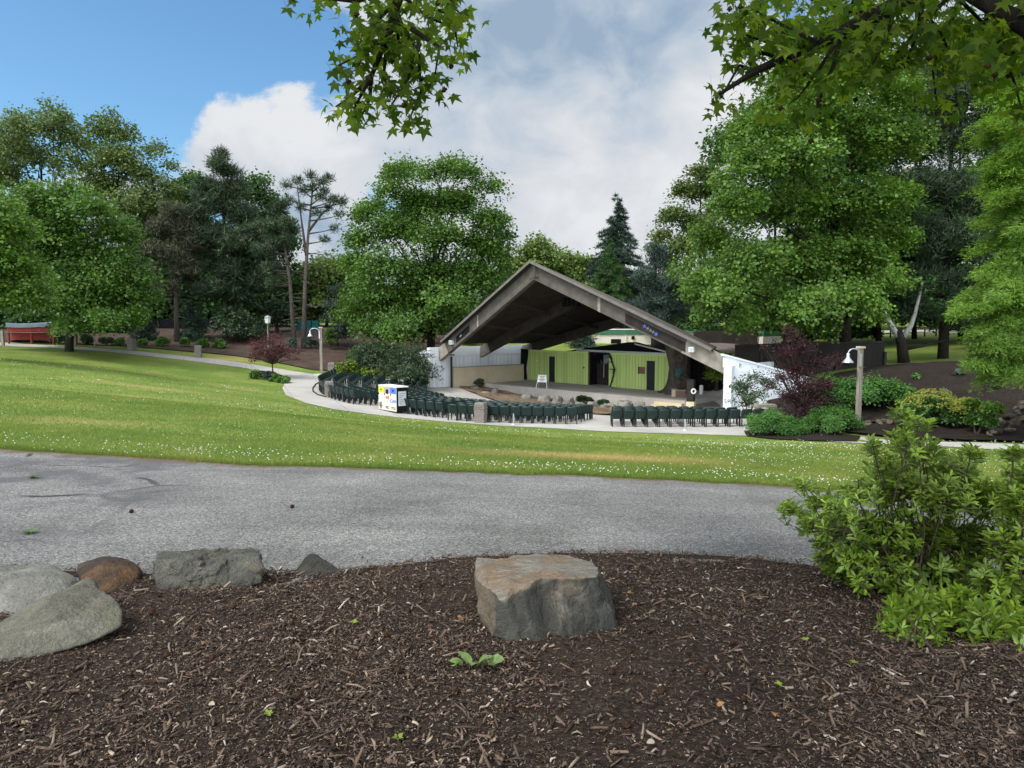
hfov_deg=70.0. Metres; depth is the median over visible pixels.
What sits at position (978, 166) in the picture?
oak tree
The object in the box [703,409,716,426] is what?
theatre chair
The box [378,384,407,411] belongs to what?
recycling station
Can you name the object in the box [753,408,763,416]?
theatre chair
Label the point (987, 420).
plant
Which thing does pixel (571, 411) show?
theatre chair
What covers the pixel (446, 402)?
theatre chair
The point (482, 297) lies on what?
maple tree
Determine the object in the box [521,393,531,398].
garden rock
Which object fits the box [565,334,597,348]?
spruce tree
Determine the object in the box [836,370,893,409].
spreading shrub
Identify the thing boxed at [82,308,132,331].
undergrowth bush
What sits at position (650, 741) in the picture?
fallen leaf
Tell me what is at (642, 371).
set wall
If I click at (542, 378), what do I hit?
sandwich board
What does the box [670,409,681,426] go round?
theatre chair
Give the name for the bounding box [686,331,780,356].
long building
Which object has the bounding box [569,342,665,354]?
set house roof
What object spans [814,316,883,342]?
undergrowth bush
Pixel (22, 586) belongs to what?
round boulder
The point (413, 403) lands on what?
theatre chair
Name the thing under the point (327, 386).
litter bin
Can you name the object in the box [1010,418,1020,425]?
fieldstone
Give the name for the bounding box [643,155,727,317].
oak tree
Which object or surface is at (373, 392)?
theatre chair
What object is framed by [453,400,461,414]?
theatre chair
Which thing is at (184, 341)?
shrub
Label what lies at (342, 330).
young tree
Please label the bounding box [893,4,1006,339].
oak tree
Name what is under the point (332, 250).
wood
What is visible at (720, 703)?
fallen leaf
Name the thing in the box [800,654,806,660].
seed ball
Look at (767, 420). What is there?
shrub
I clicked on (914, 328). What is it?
oak tree
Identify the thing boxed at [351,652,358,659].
seed ball
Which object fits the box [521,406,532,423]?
theatre chair
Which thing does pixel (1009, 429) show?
fieldstone
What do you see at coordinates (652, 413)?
theatre chair
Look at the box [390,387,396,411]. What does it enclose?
door
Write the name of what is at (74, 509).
asphalt path
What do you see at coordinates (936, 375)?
dark mulch bank
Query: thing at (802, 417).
shrub
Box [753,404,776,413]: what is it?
stone bench
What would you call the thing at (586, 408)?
theatre chair
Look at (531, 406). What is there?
theatre chair
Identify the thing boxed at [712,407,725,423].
theatre chair
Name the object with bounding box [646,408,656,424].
theatre chair
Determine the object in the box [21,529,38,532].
weed
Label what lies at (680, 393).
wooden box
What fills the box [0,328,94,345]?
rope fence
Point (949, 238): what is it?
pine tree
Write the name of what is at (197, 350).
litter bin
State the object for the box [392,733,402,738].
seedling
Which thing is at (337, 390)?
theatre chair
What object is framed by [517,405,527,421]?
theatre chair
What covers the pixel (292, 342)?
shrub
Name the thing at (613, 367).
dead vine
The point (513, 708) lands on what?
seed ball
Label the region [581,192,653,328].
spruce tree
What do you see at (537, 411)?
theatre chair
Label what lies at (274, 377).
shrub
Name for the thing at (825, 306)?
maple tree
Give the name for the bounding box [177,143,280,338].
pine tree
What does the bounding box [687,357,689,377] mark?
masking wall
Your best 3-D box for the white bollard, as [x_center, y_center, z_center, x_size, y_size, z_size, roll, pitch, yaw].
[12.890,0.405,49.785,0.260,0.680,0.247,0,5,0]
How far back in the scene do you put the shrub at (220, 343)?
66.20 m
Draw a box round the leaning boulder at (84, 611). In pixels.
[0,577,122,661]
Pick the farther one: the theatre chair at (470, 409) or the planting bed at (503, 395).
the planting bed at (503, 395)
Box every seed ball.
[148,608,155,614]
[163,652,170,657]
[209,654,216,660]
[294,691,302,699]
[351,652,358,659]
[394,666,401,673]
[450,685,458,694]
[509,706,515,711]
[608,668,614,673]
[621,720,630,729]
[626,647,632,654]
[656,686,666,694]
[700,667,708,674]
[740,695,746,702]
[779,626,786,633]
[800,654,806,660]
[822,684,829,690]
[872,686,878,693]
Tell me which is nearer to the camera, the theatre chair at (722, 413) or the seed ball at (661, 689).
the seed ball at (661, 689)
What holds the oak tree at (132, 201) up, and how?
on the mulch bank at (310, 359)
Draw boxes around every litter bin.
[74,333,77,344]
[126,338,136,349]
[194,345,201,356]
[324,381,333,397]
[328,362,334,372]
[473,402,487,422]
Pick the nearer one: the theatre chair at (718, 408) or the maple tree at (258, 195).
the theatre chair at (718, 408)
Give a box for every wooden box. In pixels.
[671,388,676,396]
[675,389,685,396]
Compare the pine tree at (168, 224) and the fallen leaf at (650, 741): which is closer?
the fallen leaf at (650, 741)
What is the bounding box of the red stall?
[6,322,54,344]
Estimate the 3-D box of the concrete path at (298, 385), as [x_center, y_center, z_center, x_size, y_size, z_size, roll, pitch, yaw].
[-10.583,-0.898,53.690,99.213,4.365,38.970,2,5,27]
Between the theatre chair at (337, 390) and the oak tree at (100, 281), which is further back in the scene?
the oak tree at (100, 281)
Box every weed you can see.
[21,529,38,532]
[449,652,503,665]
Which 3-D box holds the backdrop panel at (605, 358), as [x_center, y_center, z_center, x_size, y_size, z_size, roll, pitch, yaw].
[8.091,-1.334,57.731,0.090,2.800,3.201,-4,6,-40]
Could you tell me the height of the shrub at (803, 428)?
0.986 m
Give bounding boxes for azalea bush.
[774,405,1006,600]
[969,443,1023,612]
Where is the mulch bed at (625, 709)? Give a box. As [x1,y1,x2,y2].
[0,553,1023,767]
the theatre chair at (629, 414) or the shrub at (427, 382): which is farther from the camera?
the shrub at (427, 382)
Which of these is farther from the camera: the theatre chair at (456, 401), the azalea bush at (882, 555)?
the theatre chair at (456, 401)
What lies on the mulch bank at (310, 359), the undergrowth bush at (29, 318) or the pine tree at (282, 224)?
the pine tree at (282, 224)
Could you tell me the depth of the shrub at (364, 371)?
56.73 m
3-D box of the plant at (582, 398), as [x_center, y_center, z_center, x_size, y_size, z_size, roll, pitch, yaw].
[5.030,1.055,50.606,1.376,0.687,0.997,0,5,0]
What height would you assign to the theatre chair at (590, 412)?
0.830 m
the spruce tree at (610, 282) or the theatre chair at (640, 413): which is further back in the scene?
the spruce tree at (610, 282)
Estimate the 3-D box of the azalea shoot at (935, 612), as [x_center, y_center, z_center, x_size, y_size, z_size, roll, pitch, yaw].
[2.214,1.326,3.869,0.680,0.489,0.502,0,5,0]
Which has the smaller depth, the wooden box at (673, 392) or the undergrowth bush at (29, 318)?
the wooden box at (673, 392)
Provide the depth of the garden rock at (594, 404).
48.82 m
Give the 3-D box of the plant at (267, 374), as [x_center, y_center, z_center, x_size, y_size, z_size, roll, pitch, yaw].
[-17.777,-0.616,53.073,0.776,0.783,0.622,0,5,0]
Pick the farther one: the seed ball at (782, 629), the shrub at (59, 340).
the shrub at (59, 340)
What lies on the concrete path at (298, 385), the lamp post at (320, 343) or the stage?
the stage
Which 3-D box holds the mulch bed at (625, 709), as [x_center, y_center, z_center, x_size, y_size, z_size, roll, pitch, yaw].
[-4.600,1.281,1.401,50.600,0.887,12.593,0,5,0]
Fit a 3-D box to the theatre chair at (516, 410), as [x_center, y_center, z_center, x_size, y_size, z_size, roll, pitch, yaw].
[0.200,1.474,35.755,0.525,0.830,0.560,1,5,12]
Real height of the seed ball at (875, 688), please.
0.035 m
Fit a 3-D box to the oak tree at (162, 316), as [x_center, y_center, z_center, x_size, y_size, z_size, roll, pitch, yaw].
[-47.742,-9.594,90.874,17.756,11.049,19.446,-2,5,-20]
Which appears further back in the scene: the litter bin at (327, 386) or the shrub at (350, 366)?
the shrub at (350, 366)
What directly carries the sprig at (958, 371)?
on the dark mulch bank at (936, 375)
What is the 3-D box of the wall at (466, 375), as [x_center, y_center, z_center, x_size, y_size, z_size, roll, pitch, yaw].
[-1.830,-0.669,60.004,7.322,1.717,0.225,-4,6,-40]
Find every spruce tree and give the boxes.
[171,297,213,341]
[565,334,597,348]
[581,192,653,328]
[591,239,636,328]
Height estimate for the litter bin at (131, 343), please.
1.000 m
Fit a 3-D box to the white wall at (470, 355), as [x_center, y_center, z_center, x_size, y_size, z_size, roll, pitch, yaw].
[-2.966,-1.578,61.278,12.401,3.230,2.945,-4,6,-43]
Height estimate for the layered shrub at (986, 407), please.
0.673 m
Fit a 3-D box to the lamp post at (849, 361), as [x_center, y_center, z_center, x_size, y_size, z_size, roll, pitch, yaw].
[15.396,0.149,33.023,1.022,3.695,0.508,0,5,0]
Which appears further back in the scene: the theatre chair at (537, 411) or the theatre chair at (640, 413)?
the theatre chair at (537, 411)
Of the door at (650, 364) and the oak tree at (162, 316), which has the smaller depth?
the door at (650, 364)
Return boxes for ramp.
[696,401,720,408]
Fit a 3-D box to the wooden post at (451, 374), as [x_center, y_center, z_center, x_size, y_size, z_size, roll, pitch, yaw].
[-4.746,-1.038,57.295,0.500,2.580,0.300,0,5,0]
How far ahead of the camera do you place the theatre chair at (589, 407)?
38.89 m
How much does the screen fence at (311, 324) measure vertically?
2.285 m
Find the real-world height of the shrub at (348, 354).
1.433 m
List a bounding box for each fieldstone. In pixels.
[990,430,999,434]
[994,428,1002,433]
[1002,414,1014,420]
[1005,428,1013,431]
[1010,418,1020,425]
[1014,410,1022,415]
[1016,416,1023,421]
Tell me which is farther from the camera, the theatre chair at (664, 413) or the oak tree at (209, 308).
the oak tree at (209, 308)
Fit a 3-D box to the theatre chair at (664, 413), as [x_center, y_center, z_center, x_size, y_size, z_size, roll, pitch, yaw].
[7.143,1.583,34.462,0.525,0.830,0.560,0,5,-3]
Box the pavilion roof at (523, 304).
[439,260,740,373]
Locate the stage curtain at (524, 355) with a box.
[521,348,528,379]
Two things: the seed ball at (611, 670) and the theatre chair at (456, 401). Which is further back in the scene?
the theatre chair at (456, 401)
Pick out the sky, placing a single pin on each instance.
(580, 103)
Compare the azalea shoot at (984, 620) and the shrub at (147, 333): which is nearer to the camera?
the azalea shoot at (984, 620)
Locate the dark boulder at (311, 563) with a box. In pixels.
[294,553,338,577]
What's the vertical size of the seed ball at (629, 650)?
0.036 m
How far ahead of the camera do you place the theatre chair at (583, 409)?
37.01 m
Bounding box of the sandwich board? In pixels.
[536,375,548,387]
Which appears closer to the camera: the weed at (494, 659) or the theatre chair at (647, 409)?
the weed at (494, 659)
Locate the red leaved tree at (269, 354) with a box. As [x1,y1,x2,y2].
[243,329,301,374]
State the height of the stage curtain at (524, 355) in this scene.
2.676 m
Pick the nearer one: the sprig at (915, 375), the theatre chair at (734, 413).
the theatre chair at (734, 413)
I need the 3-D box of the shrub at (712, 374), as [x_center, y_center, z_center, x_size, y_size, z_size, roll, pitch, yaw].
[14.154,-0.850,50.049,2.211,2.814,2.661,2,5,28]
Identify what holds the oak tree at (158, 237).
on the mulch bank at (310, 359)
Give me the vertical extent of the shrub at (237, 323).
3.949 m
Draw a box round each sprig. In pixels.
[911,373,920,378]
[950,368,964,375]
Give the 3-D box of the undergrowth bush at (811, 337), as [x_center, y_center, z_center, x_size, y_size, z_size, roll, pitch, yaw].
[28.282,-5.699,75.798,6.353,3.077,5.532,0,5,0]
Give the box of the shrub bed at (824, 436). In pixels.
[744,430,859,440]
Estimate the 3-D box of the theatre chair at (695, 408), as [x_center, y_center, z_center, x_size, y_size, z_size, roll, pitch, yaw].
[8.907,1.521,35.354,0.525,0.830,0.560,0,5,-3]
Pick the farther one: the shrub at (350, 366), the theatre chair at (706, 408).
the shrub at (350, 366)
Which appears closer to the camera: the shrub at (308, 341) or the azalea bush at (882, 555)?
the azalea bush at (882, 555)
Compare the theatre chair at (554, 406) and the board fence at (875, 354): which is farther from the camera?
the board fence at (875, 354)
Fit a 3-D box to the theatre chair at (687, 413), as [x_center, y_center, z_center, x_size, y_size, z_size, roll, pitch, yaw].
[8.239,1.580,34.438,0.525,0.830,0.560,0,5,-3]
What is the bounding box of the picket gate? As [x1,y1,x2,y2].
[597,359,608,384]
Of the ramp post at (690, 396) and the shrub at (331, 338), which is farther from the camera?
the shrub at (331, 338)
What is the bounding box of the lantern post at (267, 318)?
[264,315,270,346]
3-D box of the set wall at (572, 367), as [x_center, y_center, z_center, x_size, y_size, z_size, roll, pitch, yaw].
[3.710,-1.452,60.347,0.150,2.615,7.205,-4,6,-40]
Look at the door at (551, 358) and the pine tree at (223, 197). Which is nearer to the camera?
the door at (551, 358)
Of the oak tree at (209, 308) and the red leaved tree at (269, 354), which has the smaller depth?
the red leaved tree at (269, 354)
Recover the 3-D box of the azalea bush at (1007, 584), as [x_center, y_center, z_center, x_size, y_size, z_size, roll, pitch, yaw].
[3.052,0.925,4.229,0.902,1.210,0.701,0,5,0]
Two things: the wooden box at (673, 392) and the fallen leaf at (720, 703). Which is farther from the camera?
the wooden box at (673, 392)
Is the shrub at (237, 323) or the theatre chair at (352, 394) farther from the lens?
the shrub at (237, 323)
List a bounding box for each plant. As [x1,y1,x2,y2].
[262,371,271,378]
[473,378,483,385]
[575,395,593,402]
[595,399,609,404]
[959,409,1000,433]
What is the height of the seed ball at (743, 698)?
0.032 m
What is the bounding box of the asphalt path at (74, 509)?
[0,449,1023,591]
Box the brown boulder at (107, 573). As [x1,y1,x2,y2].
[76,556,141,591]
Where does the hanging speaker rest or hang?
hanging from the pavilion roof at (523, 304)
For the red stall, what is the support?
on the lawn at (926, 354)
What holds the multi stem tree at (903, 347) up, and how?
on the lawn at (926, 354)
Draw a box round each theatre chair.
[328,384,337,397]
[331,385,340,398]
[335,386,341,400]
[339,387,345,401]
[344,388,350,402]
[349,389,359,403]
[355,389,361,401]
[360,390,366,403]
[365,391,376,405]
[371,390,376,403]
[400,398,412,413]
[408,399,420,414]
[417,400,428,415]
[425,401,437,416]
[434,402,447,417]
[444,400,455,415]
[448,404,459,420]
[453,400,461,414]
[457,404,469,420]
[467,405,473,420]
[488,406,500,422]
[496,404,507,420]
[499,406,509,422]
[510,406,520,422]
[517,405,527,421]
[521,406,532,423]
[528,405,537,421]
[532,407,543,423]
[538,405,548,421]
[544,407,554,423]
[549,405,559,421]
[555,407,565,423]
[566,407,576,423]
[571,406,581,421]
[574,405,584,420]
[578,405,587,419]
[580,405,590,419]
[582,404,591,418]
[611,409,622,426]
[623,408,633,424]
[623,409,634,426]
[635,409,646,426]
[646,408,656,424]
[646,409,657,426]
[658,408,667,424]
[658,409,669,426]
[669,407,679,423]
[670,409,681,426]
[681,409,693,426]
[692,407,702,423]
[693,409,704,426]
[703,407,713,424]
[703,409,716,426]
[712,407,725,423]
[715,409,728,426]
[726,407,736,423]
[728,409,740,426]
[738,409,752,425]
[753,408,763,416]
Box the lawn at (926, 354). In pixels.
[0,318,1023,485]
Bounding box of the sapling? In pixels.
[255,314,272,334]
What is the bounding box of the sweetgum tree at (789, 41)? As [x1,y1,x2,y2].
[281,0,1023,143]
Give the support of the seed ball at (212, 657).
on the mulch bed at (625, 709)
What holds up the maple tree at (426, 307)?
on the mulch bank at (310, 359)
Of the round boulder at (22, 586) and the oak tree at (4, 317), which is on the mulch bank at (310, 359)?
the oak tree at (4, 317)
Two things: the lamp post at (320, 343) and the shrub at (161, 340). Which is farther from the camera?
the shrub at (161, 340)
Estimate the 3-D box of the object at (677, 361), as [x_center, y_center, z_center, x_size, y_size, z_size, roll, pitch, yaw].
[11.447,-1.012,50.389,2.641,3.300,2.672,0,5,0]
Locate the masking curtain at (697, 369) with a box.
[690,357,722,392]
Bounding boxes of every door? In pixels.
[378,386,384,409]
[384,387,390,410]
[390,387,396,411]
[549,356,554,381]
[647,361,654,389]
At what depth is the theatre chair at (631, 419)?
35.23 m
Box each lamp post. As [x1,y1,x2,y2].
[307,327,322,373]
[842,346,865,419]
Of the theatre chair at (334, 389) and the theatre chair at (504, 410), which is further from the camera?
the theatre chair at (334, 389)
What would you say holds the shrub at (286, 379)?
on the lawn at (926, 354)
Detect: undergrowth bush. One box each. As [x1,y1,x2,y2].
[4,309,55,327]
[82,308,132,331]
[436,308,472,338]
[666,302,721,328]
[680,317,726,330]
[760,322,814,342]
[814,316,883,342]
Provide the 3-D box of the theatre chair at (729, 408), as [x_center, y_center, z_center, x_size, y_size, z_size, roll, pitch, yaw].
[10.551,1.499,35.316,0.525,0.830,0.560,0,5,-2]
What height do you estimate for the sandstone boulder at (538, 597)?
0.335 m
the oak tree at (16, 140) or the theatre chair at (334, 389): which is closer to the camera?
the theatre chair at (334, 389)
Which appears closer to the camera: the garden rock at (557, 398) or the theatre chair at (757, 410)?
the theatre chair at (757, 410)
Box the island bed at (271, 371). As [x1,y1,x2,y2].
[259,370,282,378]
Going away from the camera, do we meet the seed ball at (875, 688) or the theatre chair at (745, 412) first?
the seed ball at (875, 688)
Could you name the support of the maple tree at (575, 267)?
on the lawn at (926, 354)
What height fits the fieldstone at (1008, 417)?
0.292 m
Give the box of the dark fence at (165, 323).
[150,319,218,328]
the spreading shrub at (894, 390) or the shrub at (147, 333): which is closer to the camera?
the spreading shrub at (894, 390)
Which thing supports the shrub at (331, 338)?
on the mulch bank at (310, 359)
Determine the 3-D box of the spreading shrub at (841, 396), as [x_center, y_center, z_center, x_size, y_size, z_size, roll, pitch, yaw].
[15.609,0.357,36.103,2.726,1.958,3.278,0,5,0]
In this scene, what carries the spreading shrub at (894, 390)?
on the dark mulch bank at (936, 375)
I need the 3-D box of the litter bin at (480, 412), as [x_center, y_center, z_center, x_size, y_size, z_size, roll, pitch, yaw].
[-1.527,1.404,35.645,0.560,1.000,0.560,1,5,17]
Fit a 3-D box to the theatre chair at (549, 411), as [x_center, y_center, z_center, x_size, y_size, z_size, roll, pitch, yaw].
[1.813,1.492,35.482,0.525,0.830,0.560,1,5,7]
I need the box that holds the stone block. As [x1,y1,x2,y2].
[151,547,264,589]
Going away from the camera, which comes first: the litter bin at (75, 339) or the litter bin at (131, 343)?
the litter bin at (131, 343)
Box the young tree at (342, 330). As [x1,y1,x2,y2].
[319,281,359,344]
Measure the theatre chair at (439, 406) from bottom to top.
0.830 m
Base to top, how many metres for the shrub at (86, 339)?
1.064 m
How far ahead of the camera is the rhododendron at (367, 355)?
57.68 m
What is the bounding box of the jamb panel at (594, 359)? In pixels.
[589,353,602,384]
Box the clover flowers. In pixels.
[4,360,1023,484]
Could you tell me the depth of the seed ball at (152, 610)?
4.11 m
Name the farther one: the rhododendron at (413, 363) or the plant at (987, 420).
the rhododendron at (413, 363)
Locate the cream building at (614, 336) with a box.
[594,329,650,343]
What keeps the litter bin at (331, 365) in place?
on the concrete path at (298, 385)
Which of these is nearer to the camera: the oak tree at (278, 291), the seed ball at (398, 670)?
the seed ball at (398, 670)
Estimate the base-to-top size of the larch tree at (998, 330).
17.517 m
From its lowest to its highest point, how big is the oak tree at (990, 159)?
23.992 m
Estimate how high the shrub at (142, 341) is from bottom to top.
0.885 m
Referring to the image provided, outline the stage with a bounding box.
[483,380,721,407]
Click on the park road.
(917, 331)
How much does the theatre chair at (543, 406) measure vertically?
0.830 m
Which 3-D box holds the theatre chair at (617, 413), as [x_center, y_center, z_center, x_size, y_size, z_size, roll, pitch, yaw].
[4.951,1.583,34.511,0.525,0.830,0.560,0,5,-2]
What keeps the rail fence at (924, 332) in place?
on the lawn at (926, 354)
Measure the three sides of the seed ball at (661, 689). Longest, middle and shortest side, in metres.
0.044 x 0.043 x 0.038 m
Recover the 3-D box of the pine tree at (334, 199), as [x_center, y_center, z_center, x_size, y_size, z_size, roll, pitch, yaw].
[-17.520,-10.860,64.993,7.011,15.996,4.475,1,5,18]
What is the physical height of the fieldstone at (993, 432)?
0.230 m
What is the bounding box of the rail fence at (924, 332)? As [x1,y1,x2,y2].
[883,327,965,337]
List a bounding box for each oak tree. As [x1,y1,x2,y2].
[0,92,102,198]
[0,171,170,351]
[0,275,66,328]
[66,104,189,247]
[116,166,216,273]
[136,275,189,318]
[142,249,256,318]
[234,253,310,326]
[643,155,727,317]
[688,77,873,334]
[811,1,966,340]
[853,311,953,328]
[892,244,985,338]
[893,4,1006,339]
[913,22,1019,334]
[967,139,1019,265]
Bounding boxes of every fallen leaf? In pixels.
[647,739,654,743]
[717,701,724,705]
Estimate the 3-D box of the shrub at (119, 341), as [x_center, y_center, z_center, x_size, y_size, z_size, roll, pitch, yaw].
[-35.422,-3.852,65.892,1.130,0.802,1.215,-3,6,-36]
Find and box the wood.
[116,242,977,322]
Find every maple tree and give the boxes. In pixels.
[0,186,68,314]
[170,166,303,316]
[285,247,382,325]
[324,149,520,350]
[436,265,512,309]
[496,230,569,274]
[550,245,597,286]
[664,49,948,343]
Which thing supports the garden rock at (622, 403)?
on the planting bed at (503, 395)
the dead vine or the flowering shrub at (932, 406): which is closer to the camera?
the flowering shrub at (932, 406)
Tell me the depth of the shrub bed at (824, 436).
30.05 m
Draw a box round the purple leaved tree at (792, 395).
[758,323,844,417]
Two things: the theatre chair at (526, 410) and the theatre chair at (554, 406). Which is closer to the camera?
the theatre chair at (526, 410)
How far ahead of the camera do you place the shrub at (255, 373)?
53.11 m
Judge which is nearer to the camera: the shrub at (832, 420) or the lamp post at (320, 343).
the shrub at (832, 420)
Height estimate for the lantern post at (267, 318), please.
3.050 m
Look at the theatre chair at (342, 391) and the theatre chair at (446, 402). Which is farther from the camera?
the theatre chair at (342, 391)
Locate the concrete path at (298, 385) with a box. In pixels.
[0,343,1023,448]
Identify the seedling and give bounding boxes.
[264,709,272,715]
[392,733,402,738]
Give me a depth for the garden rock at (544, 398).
52.23 m
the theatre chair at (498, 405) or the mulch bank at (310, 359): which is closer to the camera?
the theatre chair at (498, 405)
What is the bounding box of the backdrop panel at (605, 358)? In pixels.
[603,354,608,363]
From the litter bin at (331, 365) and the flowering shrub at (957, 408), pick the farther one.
the litter bin at (331, 365)
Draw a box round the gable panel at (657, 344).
[651,338,664,349]
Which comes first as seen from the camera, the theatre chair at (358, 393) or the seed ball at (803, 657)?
the seed ball at (803, 657)
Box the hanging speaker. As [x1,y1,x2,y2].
[561,297,580,306]
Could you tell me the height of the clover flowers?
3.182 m
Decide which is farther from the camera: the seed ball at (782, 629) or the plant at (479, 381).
the plant at (479, 381)
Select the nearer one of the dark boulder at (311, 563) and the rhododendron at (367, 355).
the dark boulder at (311, 563)
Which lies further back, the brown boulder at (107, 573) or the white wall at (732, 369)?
the white wall at (732, 369)
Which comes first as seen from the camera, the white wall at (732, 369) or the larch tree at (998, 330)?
the larch tree at (998, 330)
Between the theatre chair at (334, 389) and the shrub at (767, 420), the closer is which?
the shrub at (767, 420)
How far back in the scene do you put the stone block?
4.77 m
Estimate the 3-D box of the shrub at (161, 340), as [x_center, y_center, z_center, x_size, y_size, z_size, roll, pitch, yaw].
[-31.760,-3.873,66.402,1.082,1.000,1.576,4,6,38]
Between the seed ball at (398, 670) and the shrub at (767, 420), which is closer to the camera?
the seed ball at (398, 670)
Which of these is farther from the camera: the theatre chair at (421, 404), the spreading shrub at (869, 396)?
the theatre chair at (421, 404)
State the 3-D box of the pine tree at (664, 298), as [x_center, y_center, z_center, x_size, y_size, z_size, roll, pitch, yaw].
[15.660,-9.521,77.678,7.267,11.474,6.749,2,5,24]
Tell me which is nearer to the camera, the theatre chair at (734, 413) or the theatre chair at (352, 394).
the theatre chair at (734, 413)
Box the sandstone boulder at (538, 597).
[474,554,617,641]
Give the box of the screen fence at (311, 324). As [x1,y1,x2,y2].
[296,320,318,330]
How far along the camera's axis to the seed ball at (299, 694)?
3.20 m
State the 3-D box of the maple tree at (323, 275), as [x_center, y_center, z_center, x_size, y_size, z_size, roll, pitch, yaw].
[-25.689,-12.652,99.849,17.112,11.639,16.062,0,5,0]
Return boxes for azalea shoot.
[873,581,979,653]
[952,595,1023,653]
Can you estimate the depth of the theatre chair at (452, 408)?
36.54 m
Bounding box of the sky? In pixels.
[0,0,1016,314]
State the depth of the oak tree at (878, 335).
66.96 m
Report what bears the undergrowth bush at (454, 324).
on the lawn at (926, 354)
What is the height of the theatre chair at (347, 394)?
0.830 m
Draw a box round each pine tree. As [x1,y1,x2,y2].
[132,197,215,341]
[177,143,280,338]
[246,196,306,348]
[279,168,349,348]
[622,241,692,324]
[876,39,1017,358]
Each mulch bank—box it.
[0,325,449,374]
[766,360,1023,443]
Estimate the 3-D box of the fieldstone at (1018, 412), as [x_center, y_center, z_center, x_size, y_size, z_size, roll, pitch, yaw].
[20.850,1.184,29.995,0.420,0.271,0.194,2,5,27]
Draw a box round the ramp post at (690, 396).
[680,375,695,406]
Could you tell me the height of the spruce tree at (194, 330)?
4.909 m
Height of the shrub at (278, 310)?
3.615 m
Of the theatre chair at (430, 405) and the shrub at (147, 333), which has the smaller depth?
the theatre chair at (430, 405)
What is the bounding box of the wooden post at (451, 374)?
[449,354,454,386]
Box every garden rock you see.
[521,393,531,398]
[538,395,550,401]
[552,395,562,403]
[562,397,574,403]
[587,401,599,406]
[617,400,633,406]
[633,401,644,406]
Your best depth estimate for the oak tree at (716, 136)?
64.95 m
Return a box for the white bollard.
[699,385,702,393]
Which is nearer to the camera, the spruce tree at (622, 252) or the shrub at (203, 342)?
the shrub at (203, 342)
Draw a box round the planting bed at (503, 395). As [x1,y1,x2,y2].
[460,385,610,413]
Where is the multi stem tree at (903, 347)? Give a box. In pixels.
[879,271,951,362]
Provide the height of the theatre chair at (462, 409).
0.830 m
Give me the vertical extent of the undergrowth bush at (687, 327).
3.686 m
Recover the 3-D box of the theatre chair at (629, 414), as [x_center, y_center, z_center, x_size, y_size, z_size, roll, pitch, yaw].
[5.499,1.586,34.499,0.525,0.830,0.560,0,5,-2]
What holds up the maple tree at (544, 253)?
on the lawn at (926, 354)
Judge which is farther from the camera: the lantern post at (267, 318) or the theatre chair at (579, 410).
the lantern post at (267, 318)
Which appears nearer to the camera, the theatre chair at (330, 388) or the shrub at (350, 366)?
the theatre chair at (330, 388)
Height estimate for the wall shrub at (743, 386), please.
2.807 m
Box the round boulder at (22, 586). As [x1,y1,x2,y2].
[0,565,77,615]
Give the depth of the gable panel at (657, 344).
58.30 m
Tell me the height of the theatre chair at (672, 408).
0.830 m
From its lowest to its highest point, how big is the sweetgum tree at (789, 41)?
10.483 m
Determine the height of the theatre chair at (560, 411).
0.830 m
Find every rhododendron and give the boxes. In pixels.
[346,336,400,374]
[374,342,443,385]
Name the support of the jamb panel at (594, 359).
on the stage
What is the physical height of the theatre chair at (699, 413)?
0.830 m
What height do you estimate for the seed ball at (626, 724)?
0.043 m
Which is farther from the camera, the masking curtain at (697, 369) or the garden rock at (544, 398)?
the garden rock at (544, 398)
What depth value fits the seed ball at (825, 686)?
3.25 m
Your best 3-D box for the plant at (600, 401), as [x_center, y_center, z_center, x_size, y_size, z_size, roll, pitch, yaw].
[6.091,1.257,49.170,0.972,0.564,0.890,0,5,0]
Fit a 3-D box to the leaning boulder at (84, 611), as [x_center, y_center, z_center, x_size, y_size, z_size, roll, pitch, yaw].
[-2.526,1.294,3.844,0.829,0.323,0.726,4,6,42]
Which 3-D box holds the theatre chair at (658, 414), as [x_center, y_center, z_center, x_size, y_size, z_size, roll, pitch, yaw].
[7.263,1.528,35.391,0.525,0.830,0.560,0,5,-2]
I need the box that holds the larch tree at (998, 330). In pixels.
[942,0,1023,393]
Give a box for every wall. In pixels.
[405,345,527,386]
[453,364,523,386]
[528,350,588,384]
[609,353,668,390]
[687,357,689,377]
[721,354,810,408]
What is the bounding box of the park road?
[883,330,954,332]
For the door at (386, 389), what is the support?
in the recycling station
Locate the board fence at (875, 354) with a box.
[735,341,886,375]
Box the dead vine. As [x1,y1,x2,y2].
[607,353,614,386]
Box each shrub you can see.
[48,334,64,343]
[79,334,95,344]
[98,337,113,344]
[113,337,125,345]
[128,318,159,340]
[136,338,149,345]
[154,336,170,345]
[178,337,190,345]
[194,338,209,347]
[207,303,266,341]
[212,338,226,347]
[248,369,262,378]
[263,298,298,331]
[267,372,278,381]
[275,375,290,383]
[286,337,297,350]
[303,334,319,348]
[323,327,338,349]
[332,359,360,373]
[343,347,355,359]
[358,366,382,377]
[412,374,429,386]
[702,351,734,390]
[724,366,789,408]
[743,406,800,435]
[770,414,810,434]
[797,416,825,430]
[801,404,867,434]
[804,373,855,409]
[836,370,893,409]
[869,377,920,406]
[895,388,963,425]
[933,397,978,426]
[962,397,1005,413]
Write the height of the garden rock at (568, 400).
0.656 m

